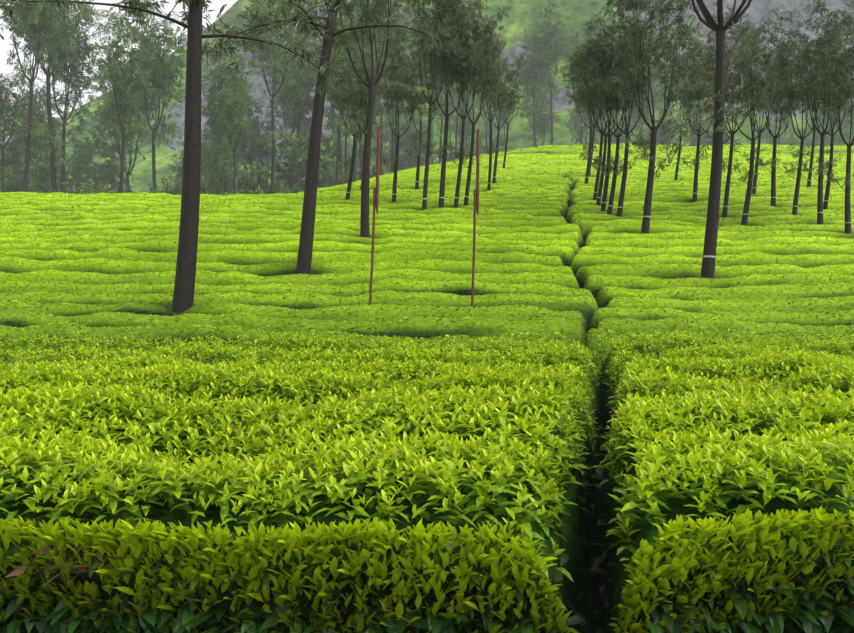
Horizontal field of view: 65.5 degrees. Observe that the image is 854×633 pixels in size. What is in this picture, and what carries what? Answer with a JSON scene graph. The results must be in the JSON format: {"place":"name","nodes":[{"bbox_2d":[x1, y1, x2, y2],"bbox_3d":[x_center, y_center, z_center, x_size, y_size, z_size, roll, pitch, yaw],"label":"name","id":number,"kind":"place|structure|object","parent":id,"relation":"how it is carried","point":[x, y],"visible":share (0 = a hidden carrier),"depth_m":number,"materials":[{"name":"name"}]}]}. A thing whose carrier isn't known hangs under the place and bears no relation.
{"place":"outdoors","nodes":[
{"label":"outdoors","id":0,"kind":"place"},
{"bbox_2d":[0,0,237,142],"label":"sky","id":1,"kind":"structure","parent":0,"point":[216,5],"materials":[{"name":"white"}]},
{"bbox_2d":[0,143,853,632],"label":"tea field","id":2,"kind":"structure","parent":0,"point":[584,525],"depth_m":15.34,"materials":[{"name":"green plant"}]},
{"bbox_2d":[0,167,32,191],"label":"valley bush","id":3,"kind":"object","parent":2,"relation":"on","point":[10,187],"visible":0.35,"depth_m":46.41,"materials":[{"name":"green plant"}]},
{"bbox_2d":[19,160,85,193],"bbox_3d":[-31.797,-8.563,55.319,5.650,9.065,6.174,0,0,-15],"label":"valley bush","id":4,"kind":"object","parent":2,"relation":"on","point":[43,170],"visible":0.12,"depth_m":55.16,"materials":[{"name":"green plant"}]},
{"bbox_2d":[79,178,109,193],"bbox_3d":[-23.292,-7.968,47.115,2.455,3.775,2.287,0,0,23],"label":"valley bush","id":5,"kind":"object","parent":2,"relation":"on","point":[99,189],"visible":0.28,"depth_m":46.91,"materials":[{"name":"green plant"}]},
{"bbox_2d":[149,175,181,194],"bbox_3d":[-17.798,-7.925,44.874,2.094,3.360,2.288,0,0,9],"label":"valley bush","id":6,"kind":"object","parent":2,"relation":"on","point":[166,189],"visible":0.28,"depth_m":44.82,"materials":[{"name":"green plant"}]},
{"bbox_2d":[0,0,347,312],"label":"silver oak","id":7,"kind":"object","parent":2,"relation":"on","point":[184,289],"visible":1,"depth_m":12.27,"materials":[{"name":"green plant"}]},
{"bbox_2d":[184,0,458,274],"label":"silver oak","id":8,"kind":"object","parent":2,"relation":"on","point":[304,259],"visible":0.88,"depth_m":16.69,"materials":[{"name":"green plant"}]},
{"bbox_2d":[316,28,385,199],"bbox_3d":[-3.441,-8.916,30.581,3.049,8.576,2.746,0,0,38],"label":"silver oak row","id":9,"kind":"object","parent":2,"relation":"on","point":[345,100],"visible":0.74,"depth_m":30.59,"materials":[{"name":"green plant"}]},
{"bbox_2d":[338,43,386,189],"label":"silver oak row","id":10,"kind":"object","parent":2,"relation":"on","point":[357,81],"visible":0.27,"depth_m":35.28,"materials":[{"name":"green plant"}]},
{"bbox_2d":[319,0,422,237],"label":"silver oak","id":11,"kind":"object","parent":2,"relation":"on","point":[367,131],"visible":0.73,"depth_m":21.21,"materials":[{"name":"green plant"}]},
{"bbox_2d":[369,125,380,304],"bbox_3d":[-1.018,-1.392,12.650,0.298,4.529,0.100,0,0,1],"label":"pole","id":12,"kind":"object","parent":2,"relation":"on","point":[375,191],"visible":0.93,"depth_m":12.63,"materials":[{"name":"wood"}]},
{"bbox_2d":[370,23,427,202],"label":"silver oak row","id":13,"kind":"object","parent":2,"relation":"on","point":[397,96],"visible":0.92,"depth_m":29.73,"materials":[{"name":"green plant"}]},
{"bbox_2d":[389,143,424,169],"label":"valley bush","id":14,"kind":"object","parent":2,"relation":"on","point":[412,163],"visible":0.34,"depth_m":80.72,"materials":[{"name":"green plant"}]},
{"bbox_2d":[398,41,445,188],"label":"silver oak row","id":15,"kind":"object","parent":2,"relation":"on","point":[421,97],"visible":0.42,"depth_m":35.08,"materials":[{"name":"green plant"}]},
{"bbox_2d":[0,326,853,632],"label":"tea bushes","id":16,"kind":"object","parent":2,"relation":"on","point":[720,398],"visible":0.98,"depth_m":2.35,"materials":[{"name":"green plant"}]},
{"bbox_2d":[397,0,462,209],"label":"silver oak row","id":17,"kind":"object","parent":2,"relation":"on","point":[429,102],"visible":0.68,"depth_m":27.11,"materials":[{"name":"green plant"}]},
{"bbox_2d":[410,0,483,207],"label":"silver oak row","id":18,"kind":"object","parent":2,"relation":"on","point":[439,50],"visible":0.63,"depth_m":27.64,"materials":[{"name":"green plant"}]},
{"bbox_2d":[422,0,496,207],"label":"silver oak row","id":19,"kind":"object","parent":2,"relation":"on","point":[470,59],"visible":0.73,"depth_m":27.52,"materials":[{"name":"green plant"}]},
{"bbox_2d":[439,0,509,205],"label":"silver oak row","id":20,"kind":"object","parent":2,"relation":"on","point":[489,49],"visible":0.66,"depth_m":28.24,"materials":[{"name":"green plant"}]},
{"bbox_2d":[471,129,479,306],"bbox_3d":[0.916,-1.377,12.710,0.223,4.456,0.100,0,0,1],"label":"pole","id":21,"kind":"object","parent":2,"relation":"on","point":[476,193],"visible":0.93,"depth_m":12.70,"materials":[{"name":"wood"}]},
{"bbox_2d":[469,14,510,189],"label":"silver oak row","id":22,"kind":"object","parent":2,"relation":"on","point":[491,151],"visible":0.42,"depth_m":33.47,"materials":[{"name":"green plant"}]},
{"bbox_2d":[474,32,524,182],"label":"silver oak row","id":23,"kind":"object","parent":2,"relation":"on","point":[509,77],"visible":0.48,"depth_m":36.63,"materials":[{"name":"green plant"}]},
{"bbox_2d":[488,54,526,167],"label":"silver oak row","id":24,"kind":"object","parent":2,"relation":"on","point":[504,101],"visible":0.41,"depth_m":45.84,"materials":[{"name":"green plant"}]},
{"bbox_2d":[559,40,606,183],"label":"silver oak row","id":25,"kind":"object","parent":2,"relation":"on","point":[590,150],"visible":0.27,"depth_m":36.06,"materials":[{"name":"green plant"}]},
{"bbox_2d":[569,65,606,175],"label":"silver oak row","id":26,"kind":"object","parent":2,"relation":"on","point":[593,140],"visible":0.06,"depth_m":40.40,"materials":[{"name":"green plant"}]},
{"bbox_2d":[567,20,631,204],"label":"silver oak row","id":27,"kind":"object","parent":2,"relation":"on","point":[599,195],"visible":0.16,"depth_m":28.18,"materials":[{"name":"green plant"}]},
{"bbox_2d":[568,18,631,211],"bbox_3d":[7.085,-7.755,26.502,2.708,8.576,2.980,0,0,0],"label":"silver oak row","id":28,"kind":"object","parent":2,"relation":"on","point":[605,192],"visible":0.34,"depth_m":26.71,"materials":[{"name":"green plant"}]},
{"bbox_2d":[567,25,632,199],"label":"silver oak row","id":29,"kind":"object","parent":2,"relation":"on","point":[598,173],"visible":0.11,"depth_m":29.91,"materials":[{"name":"green plant"}]},
{"bbox_2d":[570,10,657,214],"bbox_3d":[7.371,-7.510,25.621,2.585,8.691,3.054,0,0,-33],"label":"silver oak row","id":30,"kind":"object","parent":2,"relation":"on","point":[618,136],"visible":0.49,"depth_m":25.77,"materials":[{"name":"green plant"}]},
{"bbox_2d":[580,2,658,216],"bbox_3d":[7.556,-7.527,25.163,2.718,9.046,3.144,0,0,-17],"label":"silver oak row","id":31,"kind":"object","parent":2,"relation":"on","point":[624,166],"visible":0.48,"depth_m":25.39,"materials":[{"name":"green plant"}]},
{"bbox_2d":[595,0,703,233],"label":"silver oak","id":32,"kind":"object","parent":2,"relation":"on","point":[638,48],"visible":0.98,"depth_m":22.09,"materials":[{"name":"green plant"}]},
{"bbox_2d":[655,48,704,179],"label":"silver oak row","id":33,"kind":"object","parent":2,"relation":"on","point":[674,97],"visible":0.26,"depth_m":37.44,"materials":[{"name":"green plant"}]},
{"bbox_2d":[669,22,732,201],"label":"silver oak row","id":34,"kind":"object","parent":2,"relation":"on","point":[695,96],"visible":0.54,"depth_m":29.56,"materials":[{"name":"green plant"}]},
{"bbox_2d":[673,0,772,277],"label":"silver oak","id":35,"kind":"object","parent":2,"relation":"on","point":[712,219],"visible":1,"depth_m":15.91,"materials":[{"name":"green plant"}]},
{"bbox_2d":[697,1,772,216],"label":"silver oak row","id":36,"kind":"object","parent":2,"relation":"on","point":[728,180],"visible":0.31,"depth_m":25.50,"materials":[{"name":"green plant"}]},
{"bbox_2d":[699,5,797,224],"bbox_3d":[11.365,-6.830,23.545,2.744,8.576,3.022,0,0,4],"label":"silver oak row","id":37,"kind":"object","parent":2,"relation":"on","point":[743,92],"visible":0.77,"depth_m":23.55,"materials":[{"name":"green plant"}]},
{"bbox_2d":[733,27,790,193],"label":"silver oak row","id":38,"kind":"object","parent":2,"relation":"on","point":[755,176],"visible":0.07,"depth_m":31.47,"materials":[{"name":"green plant"}]},
{"bbox_2d":[747,20,815,206],"bbox_3d":[15.012,-8.200,28.198,3.075,8.576,2.801,0,0,-17],"label":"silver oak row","id":39,"kind":"object","parent":2,"relation":"on","point":[773,174],"visible":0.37,"depth_m":28.20,"materials":[{"name":"green plant"}]},
{"bbox_2d":[765,10,841,214],"bbox_3d":[14.578,-7.427,25.646,2.760,8.576,2.396,0,0,24],"label":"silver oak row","id":40,"kind":"object","parent":2,"relation":"on","point":[786,92],"visible":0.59,"depth_m":25.63,"materials":[{"name":"green plant"}]},
{"bbox_2d":[786,34,843,186],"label":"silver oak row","id":41,"kind":"object","parent":2,"relation":"on","point":[811,161],"visible":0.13,"depth_m":34.45,"materials":[{"name":"green plant"}]},
{"bbox_2d":[782,0,853,224],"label":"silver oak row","id":42,"kind":"object","parent":2,"relation":"on","point":[825,74],"visible":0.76,"depth_m":24.02,"materials":[{"name":"green plant"}]},
{"bbox_2d":[794,19,853,209],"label":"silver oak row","id":43,"kind":"object","parent":2,"relation":"on","point":[827,190],"visible":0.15,"depth_m":26.96,"materials":[{"name":"green plant"}]},
{"bbox_2d":[803,0,853,233],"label":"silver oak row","id":44,"kind":"object","parent":2,"relation":"on","point":[842,89],"visible":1,"depth_m":22.05,"materials":[{"name":"green plant"}]},
{"bbox_2d":[5,0,853,192],"bbox_3d":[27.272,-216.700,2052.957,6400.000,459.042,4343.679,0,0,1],"label":"terrain","id":45,"kind":"structure","parent":0,"point":[577,13],"depth_m":276.65,"materials":[{"name":"green plant"}]},
{"bbox_2d":[0,72,27,190],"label":"forest tree","id":46,"kind":"object","parent":45,"relation":"on","point":[9,119],"visible":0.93,"depth_m":49.57,"materials":[{"name":"green plant"}]},
{"bbox_2d":[0,86,45,189],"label":"forest tree","id":47,"kind":"object","parent":45,"relation":"on","point":[13,147],"visible":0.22,"depth_m":63.90,"materials":[{"name":"green plant"}]},
{"bbox_2d":[0,150,56,192],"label":"forest broadleaf","id":48,"kind":"object","parent":45,"relation":"on","point":[8,157],"visible":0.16,"depth_m":54.13,"materials":[{"name":"green plant"}]},
{"bbox_2d":[1,60,72,191],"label":"forest tree","id":49,"kind":"object","parent":45,"relation":"on","point":[37,112],"visible":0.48,"depth_m":61.65,"materials":[{"name":"green plant"}]},
{"bbox_2d":[7,150,66,192],"bbox_3d":[-36.115,-9.067,61.899,8.062,12.934,8.809,0,0,-6],"label":"forest broadleaf","id":50,"kind":"object","parent":45,"relation":"on","point":[40,158],"visible":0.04,"depth_m":61.42,"materials":[{"name":"green plant"}]},
{"bbox_2d":[0,0,78,191],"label":"forest tree","id":51,"kind":"object","parent":45,"relation":"on","point":[39,19],"visible":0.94,"depth_m":44.81,"materials":[{"name":"green plant"}]},
{"bbox_2d":[0,0,109,191],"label":"forest tree","id":52,"kind":"object","parent":45,"relation":"on","point":[51,138],"visible":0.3,"depth_m":48.29,"materials":[{"name":"green plant"}]},
{"bbox_2d":[33,130,98,190],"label":"forest tree","id":53,"kind":"object","parent":45,"relation":"on","point":[77,143],"visible":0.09,"depth_m":67.39,"materials":[{"name":"green plant"}]},
{"bbox_2d":[26,0,107,192],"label":"forest tree","id":54,"kind":"object","parent":45,"relation":"on","point":[74,81],"visible":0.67,"depth_m":52.62,"materials":[{"name":"green plant"}]},
{"bbox_2d":[58,160,91,193],"bbox_3d":[-31.906,-8.581,60.150,3.197,11.263,3.291,0,0,29],"label":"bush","id":55,"kind":"object","parent":45,"relation":"on","point":[75,177],"visible":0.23,"depth_m":59.86,"materials":[{"name":"green plant"}]},
{"bbox_2d":[76,124,134,193],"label":"tree","id":56,"kind":"object","parent":45,"relation":"on","point":[100,169],"visible":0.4,"depth_m":63.94,"materials":[{"name":"green plant"}]},
{"bbox_2d":[89,53,169,192],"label":"forest tree","id":57,"kind":"object","parent":45,"relation":"on","point":[114,132],"visible":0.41,"depth_m":60.34,"materials":[{"name":"green plant"}]},
{"bbox_2d":[87,0,173,192],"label":"forest tree","id":58,"kind":"object","parent":45,"relation":"on","point":[122,78],"visible":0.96,"depth_m":44.40,"materials":[{"name":"green plant"}]},
{"bbox_2d":[105,0,186,192],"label":"forest tree","id":59,"kind":"object","parent":45,"relation":"on","point":[150,44],"visible":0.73,"depth_m":53.29,"materials":[{"name":"green plant"}]},
{"bbox_2d":[165,130,212,193],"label":"forest tree","id":60,"kind":"object","parent":45,"relation":"on","point":[180,172],"visible":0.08,"depth_m":69.38,"materials":[{"name":"green plant"}]},
{"bbox_2d":[201,131,235,194],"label":"forest tree","id":61,"kind":"object","parent":45,"relation":"on","point":[217,173],"visible":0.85,"depth_m":49.08,"materials":[{"name":"green plant"}]},
{"bbox_2d":[200,137,238,194],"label":"forest tree","id":62,"kind":"object","parent":45,"relation":"on","point":[202,173],"visible":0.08,"depth_m":66.34,"materials":[{"name":"green plant"}]},
{"bbox_2d":[201,38,254,194],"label":"forest tree","id":63,"kind":"object","parent":45,"relation":"on","point":[222,81],"visible":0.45,"depth_m":54.42,"materials":[{"name":"green plant"}]},
{"bbox_2d":[201,51,264,184],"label":"forest tree","id":64,"kind":"object","parent":45,"relation":"on","point":[251,114],"visible":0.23,"depth_m":58.69,"materials":[{"name":"green plant"}]},
{"bbox_2d":[212,78,259,193],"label":"forest tree","id":65,"kind":"object","parent":45,"relation":"on","point":[229,113],"visible":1,"depth_m":43.79,"materials":[{"name":"green plant"}]},
{"bbox_2d":[232,82,287,177],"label":"forest tree","id":66,"kind":"object","parent":45,"relation":"on","point":[247,158],"visible":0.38,"depth_m":64.73,"materials":[{"name":"green plant"}]},
{"bbox_2d":[225,160,297,193],"bbox_3d":[-13.942,-9.559,54.812,5.472,6.320,6.202,0,0,10],"label":"bush","id":67,"kind":"object","parent":45,"relation":"on","point":[256,184],"visible":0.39,"depth_m":53.53,"materials":[{"name":"green plant"}]},
{"bbox_2d":[234,0,306,193],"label":"forest tree","id":68,"kind":"object","parent":45,"relation":"on","point":[265,51],"visible":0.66,"depth_m":49.08,"materials":[{"name":"green plant"}]},
{"bbox_2d":[260,0,329,136],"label":"forest tree","id":69,"kind":"object","parent":45,"relation":"on","point":[311,67],"visible":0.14,"depth_m":66.85,"materials":[{"name":"green plant"}]},
{"bbox_2d":[258,25,337,163],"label":"forest tree","id":70,"kind":"object","parent":45,"relation":"on","point":[294,95],"visible":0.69,"depth_m":61.58,"materials":[{"name":"green plant"}]},
{"bbox_2d":[258,125,343,192],"bbox_3d":[-10.735,-12.836,59.674,8.091,8.976,6.864,0,0,-21],"label":"bush","id":71,"kind":"object","parent":45,"relation":"on","point":[297,158],"visible":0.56,"depth_m":58.25,"materials":[{"name":"green plant"}]},
{"bbox_2d":[308,117,344,179],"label":"forest tree","id":72,"kind":"object","parent":45,"relation":"on","point":[334,140],"visible":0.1,"depth_m":75.69,"materials":[{"name":"green plant"}]},
{"bbox_2d":[298,3,367,180],"bbox_3d":[-8.082,-19.279,61.742,6.556,20.186,6.808,0,0,12],"label":"forest tree","id":73,"kind":"object","parent":45,"relation":"on","point":[327,116],"visible":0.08,"depth_m":61.56,"materials":[{"name":"green plant"}]},
{"bbox_2d":[309,19,375,184],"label":"forest tree","id":74,"kind":"object","parent":45,"relation":"on","point":[339,117],"visible":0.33,"depth_m":50.50,"materials":[{"name":"green plant"}]},
{"bbox_2d":[324,114,373,177],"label":"forest tree","id":75,"kind":"object","parent":45,"relation":"on","point":[350,144],"visible":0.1,"depth_m":94.38,"materials":[{"name":"green plant"}]},
{"bbox_2d":[332,137,372,179],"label":"forest broadleaf","id":76,"kind":"object","parent":45,"relation":"on","point":[348,154],"visible":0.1,"depth_m":83.47,"materials":[{"name":"green plant"}]},
{"bbox_2d":[336,34,394,181],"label":"forest tree","id":77,"kind":"object","parent":45,"relation":"on","point":[354,170],"visible":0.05,"depth_m":56.25,"materials":[{"name":"green plant"}]},
{"bbox_2d":[349,0,419,174],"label":"forest tree","id":78,"kind":"object","parent":45,"relation":"on","point":[381,123],"visible":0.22,"depth_m":59.19,"materials":[{"name":"green plant"}]},
{"bbox_2d":[374,0,412,172],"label":"forest tree","id":79,"kind":"object","parent":45,"relation":"on","point":[392,136],"visible":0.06,"depth_m":69.27,"materials":[{"name":"green plant"}]},
{"bbox_2d":[378,94,416,155],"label":"forest tree","id":80,"kind":"object","parent":45,"relation":"on","point":[388,140],"visible":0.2,"depth_m":94.98,"materials":[{"name":"green plant"}]},
{"bbox_2d":[382,131,426,171],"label":"forest broadleaf","id":81,"kind":"object","parent":45,"relation":"on","point":[401,150],"visible":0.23,"depth_m":84.05,"materials":[{"name":"green plant"}]},
{"bbox_2d":[381,11,428,152],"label":"forest tree","id":82,"kind":"object","parent":45,"relation":"on","point":[394,116],"visible":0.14,"depth_m":65.33,"materials":[{"name":"green plant"}]},
{"bbox_2d":[400,121,418,166],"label":"forest tree","id":83,"kind":"object","parent":45,"relation":"on","point":[408,142],"visible":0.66,"depth_m":78.82,"materials":[{"name":"green plant"}]},
{"bbox_2d":[417,119,439,162],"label":"forest tree","id":84,"kind":"object","parent":45,"relation":"on","point":[426,126],"visible":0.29,"depth_m":89.92,"materials":[{"name":"green plant"}]},
{"bbox_2d":[422,38,459,161],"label":"forest tree","id":85,"kind":"object","parent":45,"relation":"on","point":[441,97],"visible":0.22,"depth_m":68.93,"materials":[{"name":"green plant"}]},
{"bbox_2d":[439,92,461,160],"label":"forest tree","id":86,"kind":"object","parent":45,"relation":"on","point":[455,98],"visible":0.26,"depth_m":81.38,"materials":[{"name":"green plant"}]},
{"bbox_2d":[447,31,476,158],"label":"forest tree","id":87,"kind":"object","parent":45,"relation":"on","point":[457,120],"visible":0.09,"depth_m":75.67,"materials":[{"name":"green plant"}]},
{"bbox_2d":[452,103,476,156],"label":"forest tree","id":88,"kind":"object","parent":45,"relation":"on","point":[468,128],"visible":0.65,"depth_m":86.43,"materials":[{"name":"green plant"}]},
{"bbox_2d":[443,82,485,152],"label":"forest tree","id":89,"kind":"object","parent":45,"relation":"on","point":[472,108],"visible":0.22,"depth_m":100.46,"materials":[{"name":"green plant"}]},
{"bbox_2d":[465,27,504,144],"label":"forest tree","id":90,"kind":"object","parent":45,"relation":"on","point":[487,111],"visible":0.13,"depth_m":82.42,"materials":[{"name":"green plant"}]},
{"bbox_2d":[466,63,505,153],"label":"forest tree","id":91,"kind":"object","parent":45,"relation":"on","point":[486,121],"visible":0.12,"depth_m":94.59,"materials":[{"name":"green plant"}]},
{"bbox_2d":[506,18,557,146],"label":"forest tree","id":92,"kind":"object","parent":45,"relation":"on","point":[530,64],"visible":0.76,"depth_m":88.03,"materials":[{"name":"green plant"}]},
{"bbox_2d":[514,73,561,147],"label":"forest tree","id":93,"kind":"object","parent":45,"relation":"on","point":[545,120],"visible":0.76,"depth_m":99.15,"materials":[{"name":"green plant"}]},
{"bbox_2d":[525,0,570,144],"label":"forest tree","id":94,"kind":"object","parent":45,"relation":"on","point":[558,36],"visible":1,"depth_m":84.58,"materials":[{"name":"green plant"}]},
{"bbox_2d":[562,97,597,144],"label":"forest tree","id":95,"kind":"object","parent":45,"relation":"on","point":[576,127],"visible":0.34,"depth_m":106.32,"materials":[{"name":"green plant"}]},
{"bbox_2d":[556,22,608,143],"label":"forest tree","id":96,"kind":"object","parent":45,"relation":"on","point":[570,40],"visible":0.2,"depth_m":89.58,"materials":[{"name":"green plant"}]},
{"bbox_2d":[574,75,615,143],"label":"forest tree","id":97,"kind":"object","parent":45,"relation":"on","point":[587,120],"visible":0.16,"depth_m":95.65,"materials":[{"name":"green plant"}]},
{"bbox_2d":[604,110,637,142],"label":"forest tree","id":98,"kind":"object","parent":45,"relation":"on","point":[622,139],"visible":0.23,"depth_m":109.15,"materials":[{"name":"green plant"}]},
{"bbox_2d":[618,68,660,139],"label":"forest tree","id":99,"kind":"object","parent":45,"relation":"on","point":[630,126],"visible":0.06,"depth_m":103.69,"materials":[{"name":"green plant"}]},
{"bbox_2d":[623,65,661,142],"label":"forest tree","id":100,"kind":"object","parent":45,"relation":"on","point":[635,113],"visible":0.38,"depth_m":92.87,"materials":[{"name":"green plant"}]},
{"bbox_2d":[650,98,683,143],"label":"forest tree","id":101,"kind":"object","parent":45,"relation":"on","point":[660,112],"visible":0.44,"depth_m":97.55,"materials":[{"name":"green plant"}]},
{"bbox_2d":[673,43,711,145],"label":"forest tree","id":102,"kind":"object","parent":45,"relation":"on","point":[694,136],"visible":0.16,"depth_m":93.71,"materials":[{"name":"green plant"}]},
{"bbox_2d":[681,101,725,145],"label":"forest tree","id":103,"kind":"object","parent":45,"relation":"on","point":[704,127],"visible":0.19,"depth_m":102.25,"materials":[{"name":"green plant"}]},
{"bbox_2d":[756,121,806,145],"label":"forest tree","id":104,"kind":"object","parent":45,"relation":"on","point":[772,128],"visible":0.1,"depth_m":105.56,"materials":[{"name":"green plant"}]},
{"bbox_2d":[766,64,801,144],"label":"forest tree","id":105,"kind":"object","parent":45,"relation":"on","point":[789,124],"visible":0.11,"depth_m":94.23,"materials":[{"name":"green plant"}]},
{"bbox_2d":[815,80,853,145],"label":"forest tree","id":106,"kind":"object","parent":45,"relation":"on","point":[843,127],"visible":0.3,"depth_m":93.68,"materials":[{"name":"green plant"}]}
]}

